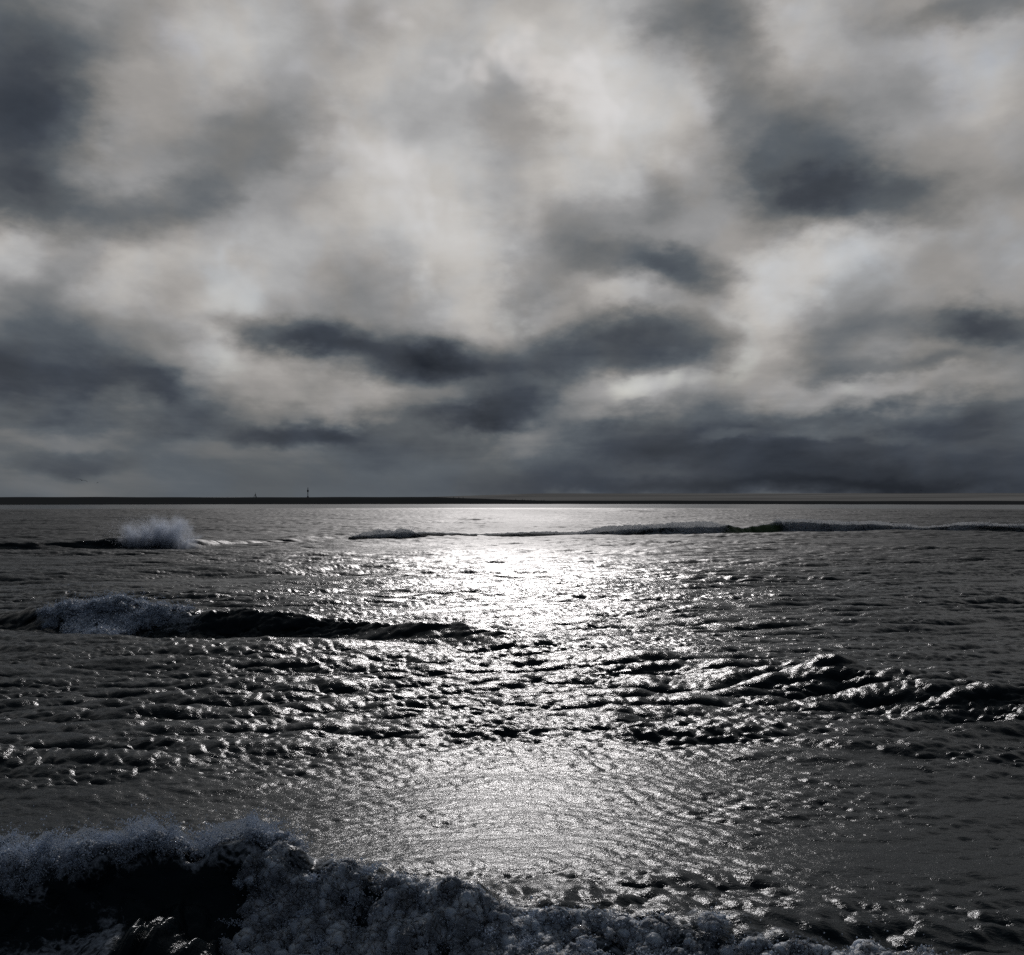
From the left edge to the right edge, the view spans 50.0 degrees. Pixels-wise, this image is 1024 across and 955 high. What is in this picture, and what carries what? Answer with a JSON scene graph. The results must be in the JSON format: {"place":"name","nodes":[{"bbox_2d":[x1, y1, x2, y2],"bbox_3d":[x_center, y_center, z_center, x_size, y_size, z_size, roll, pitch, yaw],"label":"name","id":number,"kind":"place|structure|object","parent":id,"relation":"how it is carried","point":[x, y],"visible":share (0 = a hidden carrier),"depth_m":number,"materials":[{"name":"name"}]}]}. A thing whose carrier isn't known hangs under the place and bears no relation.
{"place":"outdoors","nodes":[
{"label":"outdoors","id":0,"kind":"place"},
{"bbox_2d":[0,504,1023,954],"bbox_3d":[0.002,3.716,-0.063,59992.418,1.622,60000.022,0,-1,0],"label":"water","id":1,"kind":"structure","parent":0,"point":[766,728],"depth_m":20.39,"materials":[{"name":"grey liquid"}]},
{"bbox_2d":[40,595,194,634],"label":"whitewater","id":2,"kind":"structure","parent":1,"relation":"on","point":[121,603],"depth_m":33.68,"materials":[{"name":"liquid"}]},
{"bbox_2d":[36,584,198,634],"bbox_3d":[-12.214,4.083,33.968,4.806,1.479,3.401,-1,-1,42],"label":"wave spray","id":3,"kind":"object","parent":2,"relation":"on","point":[92,620],"visible":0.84,"depth_m":33.62,"materials":[{"name":"white liquid"}]},
{"bbox_2d":[0,828,307,893],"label":"crest foam","id":4,"kind":"object","parent":1,"relation":"on","point":[98,848],"visible":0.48,"depth_m":9.76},
{"bbox_2d":[96,512,216,547],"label":"spray burst","id":5,"kind":"object","parent":1,"relation":"on","point":[161,537],"visible":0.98,"depth_m":87.73,"materials":[{"name":"white liquid"}]},
{"bbox_2d":[0,798,960,954],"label":"spray","id":6,"kind":"object","parent":1,"relation":"on","point":[27,850],"visible":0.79,"depth_m":9.70,"materials":[{"name":"white liquid"}]},
{"bbox_2d":[219,839,939,954],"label":"breaker foam","id":7,"kind":"object","parent":1,"relation":"on","point":[408,936],"visible":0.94,"depth_m":9.37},
{"bbox_2d":[350,515,1022,537],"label":"surf spray","id":8,"kind":"object","parent":1,"relation":"on","point":[810,521],"visible":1,"depth_m":127.59,"materials":[{"name":"white liquid"}]},
{"bbox_2d":[352,521,1023,537],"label":"surf line foam","id":9,"kind":"object","parent":1,"relation":"on","point":[789,524],"visible":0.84,"depth_m":129.37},
{"bbox_2d":[0,497,1023,504],"bbox_3d":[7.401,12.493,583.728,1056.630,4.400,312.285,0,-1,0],"label":"shore","id":10,"kind":"structure","parent":0,"point":[188,500],"depth_m":618.87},
{"bbox_2d":[443,493,1023,500],"bbox_3d":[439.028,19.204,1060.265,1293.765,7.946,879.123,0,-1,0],"label":"sandbank","id":11,"kind":"structure","parent":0,"point":[779,497],"depth_m":958.11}
]}

